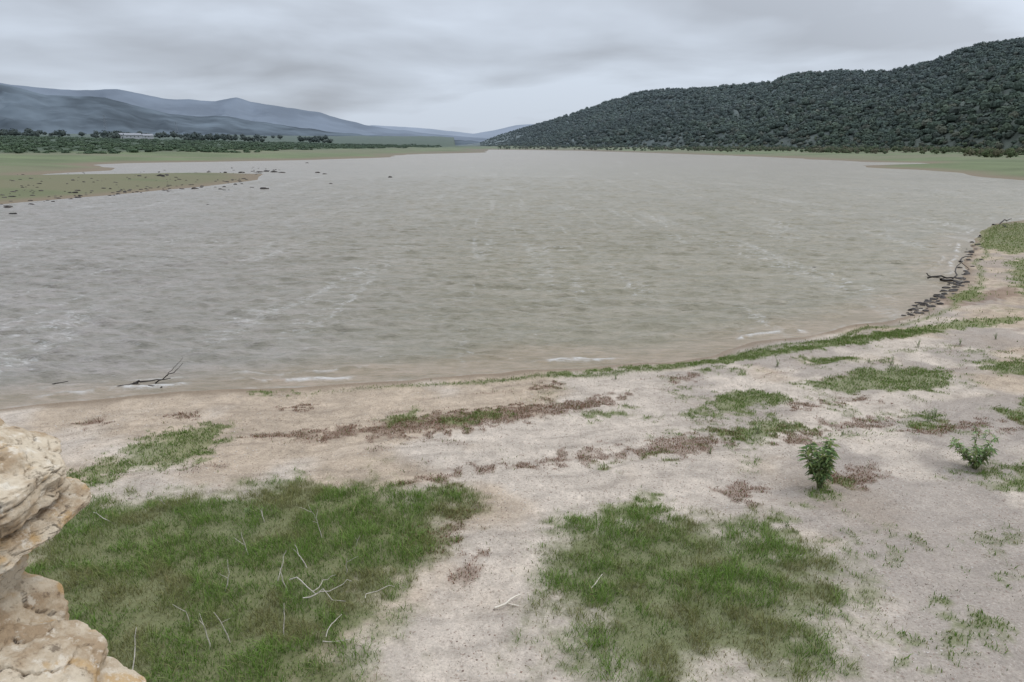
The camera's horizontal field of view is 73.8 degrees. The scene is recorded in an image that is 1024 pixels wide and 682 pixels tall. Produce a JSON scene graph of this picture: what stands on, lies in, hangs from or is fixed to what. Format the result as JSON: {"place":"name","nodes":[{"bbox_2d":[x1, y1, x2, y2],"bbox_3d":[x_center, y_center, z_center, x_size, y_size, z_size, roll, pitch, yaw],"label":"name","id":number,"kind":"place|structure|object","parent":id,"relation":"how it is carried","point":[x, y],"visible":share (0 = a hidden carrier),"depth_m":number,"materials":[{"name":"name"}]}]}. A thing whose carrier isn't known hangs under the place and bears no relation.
{"place":"outdoors","nodes":[
{"label":"outdoors","id":0,"kind":"place"},
{"bbox_2d":[123,135,141,137],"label":"walls","id":1,"kind":"structure","parent":0,"point":[132,136],"depth_m":993.03,"materials":[{"name":"white paint"}]},
{"bbox_2d":[123,133,141,134],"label":"roof","id":2,"kind":"structure","parent":1,"relation":"on","point":[132,134],"depth_m":994.01,"materials":[{"name":"grey metal"}]},
{"bbox_2d":[0,84,479,144],"bbox_3d":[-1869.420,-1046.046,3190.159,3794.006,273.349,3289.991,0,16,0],"label":"foothill ridge","id":3,"kind":"structure","parent":0,"point":[21,109],"depth_m":2811.99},
{"bbox_2d":[0,83,489,141],"bbox_3d":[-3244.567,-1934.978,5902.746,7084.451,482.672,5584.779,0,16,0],"label":"mountain range","id":4,"kind":"structure","parent":0,"point":[236,107],"depth_m":5807.52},
{"bbox_2d":[369,124,533,137],"bbox_3d":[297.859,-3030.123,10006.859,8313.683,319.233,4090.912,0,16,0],"label":"distant mountain range","id":5,"kind":"structure","parent":0,"point":[489,134],"depth_m":9814.85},
{"bbox_2d":[24,457,907,681],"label":"grass","id":6,"kind":"structure","parent":0,"point":[368,529],"depth_m":10.56,"materials":[{"name":"green plant"}]},
{"bbox_2d":[0,133,1023,681],"bbox_3d":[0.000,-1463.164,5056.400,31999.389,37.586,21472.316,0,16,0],"label":"ground","id":7,"kind":"structure","parent":0,"point":[492,581],"depth_m":13.50,"materials":[{"name":"beige sand"}]},
{"bbox_2d":[53,359,182,387],"bbox_3d":[-11.954,1.026,20.525,3.945,0.820,0.657,-1,16,-5],"label":"driftwood branch","id":8,"kind":"object","parent":7,"relation":"on","point":[136,382],"visible":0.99,"depth_m":20.68,"materials":[{"name":"brown wood"}]},
{"bbox_2d":[0,128,332,142],"bbox_3d":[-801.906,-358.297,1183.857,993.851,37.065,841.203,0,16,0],"label":"farm trees","id":9,"kind":"object","parent":7,"relation":"on","point":[194,136],"visible":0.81,"depth_m":1213.31,"materials":[{"name":"green plant"}]},
{"bbox_2d":[0,135,441,153],"bbox_3d":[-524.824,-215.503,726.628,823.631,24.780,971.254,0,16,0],"label":"orchard rows","id":10,"kind":"object","parent":7,"relation":"on","point":[16,145],"visible":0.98,"depth_m":554.98,"materials":[{"name":"green plant"}]},
{"bbox_2d":[94,497,359,669],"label":"dry stalks","id":11,"kind":"object","parent":7,"relation":"on","point":[227,582],"visible":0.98,"depth_m":10.21,"materials":[{"name":"plant"}]},
{"bbox_2d":[289,575,393,641],"bbox_3d":[-2.551,3.732,9.651,1.612,0.166,1.405,0,16,0],"label":"fallen branch","id":12,"kind":"object","parent":7,"relation":"on","point":[330,597],"visible":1,"depth_m":9.97,"materials":[{"name":"grey wood"}]},
{"bbox_2d":[0,162,982,315],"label":"shore rocks","id":13,"kind":"object","parent":7,"relation":"on","point":[956,283],"visible":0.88,"depth_m":49.19,"materials":[{"name":"grey stone"}]},
{"bbox_2d":[34,328,1022,681],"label":"plant litter","id":14,"kind":"object","parent":7,"relation":"on","point":[646,448],"visible":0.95,"depth_m":15.75,"materials":[{"name":"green plant"}]},
{"bbox_2d":[35,372,1023,681],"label":"pebbles","id":15,"kind":"object","parent":7,"relation":"on","point":[653,480],"visible":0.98,"depth_m":14.56,"materials":[{"name":"stone"}]},
{"bbox_2d":[67,325,1023,672],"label":"weeds","id":16,"kind":"object","parent":7,"relation":"on","point":[719,397],"visible":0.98,"depth_m":17.58,"materials":[{"name":"green plant"}]},
{"bbox_2d":[71,336,1023,583],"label":"dry reddish weeds","id":17,"kind":"object","parent":7,"relation":"on","point":[583,407],"visible":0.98,"depth_m":16.53,"materials":[{"name":"brown plant"}]},
{"bbox_2d":[494,575,601,608],"bbox_3d":[0.571,3.703,10.074,1.801,0.070,0.235,-6,17,-20],"label":"bleached stick","id":18,"kind":"object","parent":7,"relation":"on","point":[499,606],"visible":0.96,"depth_m":9.82,"materials":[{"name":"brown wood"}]},
{"bbox_2d":[497,127,1023,157],"bbox_3d":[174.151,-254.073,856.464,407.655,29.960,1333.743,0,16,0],"label":"lakeside scrub","id":19,"kind":"object","parent":7,"relation":"on","point":[987,151],"visible":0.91,"depth_m":499.41,"materials":[{"name":"green plant"}]},
{"bbox_2d":[796,437,839,488],"bbox_3d":[6.009,2.359,13.377,0.856,1.114,0.844,0,16,0],"label":"willow shrub","id":20,"kind":"object","parent":7,"relation":"on","point":[822,469],"visible":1,"depth_m":13.24,"materials":[{"name":"green plant"}]},
{"bbox_2d":[785,222,1023,364],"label":"bank weeds","id":21,"kind":"object","parent":7,"relation":"on","point":[991,237],"visible":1,"depth_m":34.16,"materials":[{"name":"green plant"}]},
{"bbox_2d":[911,256,970,309],"bbox_3d":[23.259,-3.589,36.756,1.819,0.796,18.022,14,21,41],"label":"driftwood branch","id":22,"kind":"object","parent":7,"relation":"on","point":[941,279],"visible":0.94,"depth_m":36.68,"materials":[{"name":"brown wood"}]},
{"bbox_2d":[948,425,1000,469],"bbox_3d":[9.626,2.215,14.267,0.931,0.904,1.229,10,19,31],"label":"willow shrub","id":23,"kind":"object","parent":7,"relation":"on","point":[966,454],"visible":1,"depth_m":14.10,"materials":[{"name":"green plant"}]},
{"bbox_2d":[0,150,1023,408],"bbox_3d":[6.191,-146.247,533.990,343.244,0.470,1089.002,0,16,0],"label":"lake water","id":24,"kind":"structure","parent":0,"point":[354,270],"depth_m":41.37,"materials":[{"name":"grey liquid"}]},
{"bbox_2d":[0,0,1023,133],"label":"sky","id":25,"kind":"structure","parent":0,"point":[465,66],"materials":[{"name":"grey"}]},
{"bbox_2d":[456,43,1023,148],"bbox_3d":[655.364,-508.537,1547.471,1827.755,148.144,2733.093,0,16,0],"label":"wooded hill","id":26,"kind":"structure","parent":0,"point":[1007,143],"depth_m":813.43,"materials":[{"name":"green plant"}]},
{"bbox_2d":[480,37,1023,150],"bbox_3d":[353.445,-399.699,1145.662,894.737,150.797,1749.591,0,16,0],"label":"hillside woodland","id":27,"kind":"object","parent":26,"relation":"on","point":[926,111],"visible":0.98,"depth_m":917.31,"materials":[{"name":"green plant"}]},
{"bbox_2d":[590,39,1006,108],"bbox_3d":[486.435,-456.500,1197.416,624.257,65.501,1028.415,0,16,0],"label":"ridge trees","id":28,"kind":"object","parent":26,"relation":"on","point":[964,49],"visible":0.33,"depth_m":1164.45,"materials":[{"name":"green plant"}]},
{"bbox_3d":[-1.366,1.834,2.266,0.598,0.412,0.677,0,16,0],"label":"course stone","id":29,"kind":"object","parent":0,"visible":0},
{"bbox_3d":[-1.419,1.514,2.166,0.595,0.454,0.668,0,16,0],"label":"course stone","id":30,"kind":"object","parent":29,"relation":"on","visible":0},
{"bbox_2d":[0,619,108,681],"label":"corner stone","id":31,"kind":"object","parent":30,"relation":"on","point":[51,650],"visible":0.94,"depth_m":2.18,"materials":[{"name":"stone"}]},
{"bbox_3d":[-1.917,1.484,2.285,0.624,0.442,0.633,0,16,0],"label":"course stone","id":32,"kind":"object","parent":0,"visible":0},
{"bbox_2d":[0,571,69,625],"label":"stone","id":33,"kind":"object","parent":32,"relation":"on","point":[28,598],"visible":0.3,"depth_m":2.36,"materials":[{"name":"stone"}]},
{"bbox_2d":[0,554,28,598],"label":"packing stone","id":34,"kind":"object","parent":33,"relation":"on","point":[9,578],"visible":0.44,"depth_m":2.35,"materials":[{"name":"stone"}]},
{"bbox_2d":[0,477,91,573],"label":"bed stone","id":35,"kind":"object","parent":34,"relation":"on","point":[43,525],"visible":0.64,"depth_m":2.23,"materials":[{"name":"stone"}]},
{"bbox_2d":[0,418,70,538],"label":"cap stone","id":36,"kind":"object","parent":35,"relation":"on","point":[33,475],"visible":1,"depth_m":2.22,"materials":[{"name":"stone"}]},
{"bbox_2d":[98,656,145,681],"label":"edge stone","id":37,"kind":"object","parent":32,"relation":"on","point":[114,670],"visible":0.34,"depth_m":2.33,"materials":[{"name":"stone"}]}
]}

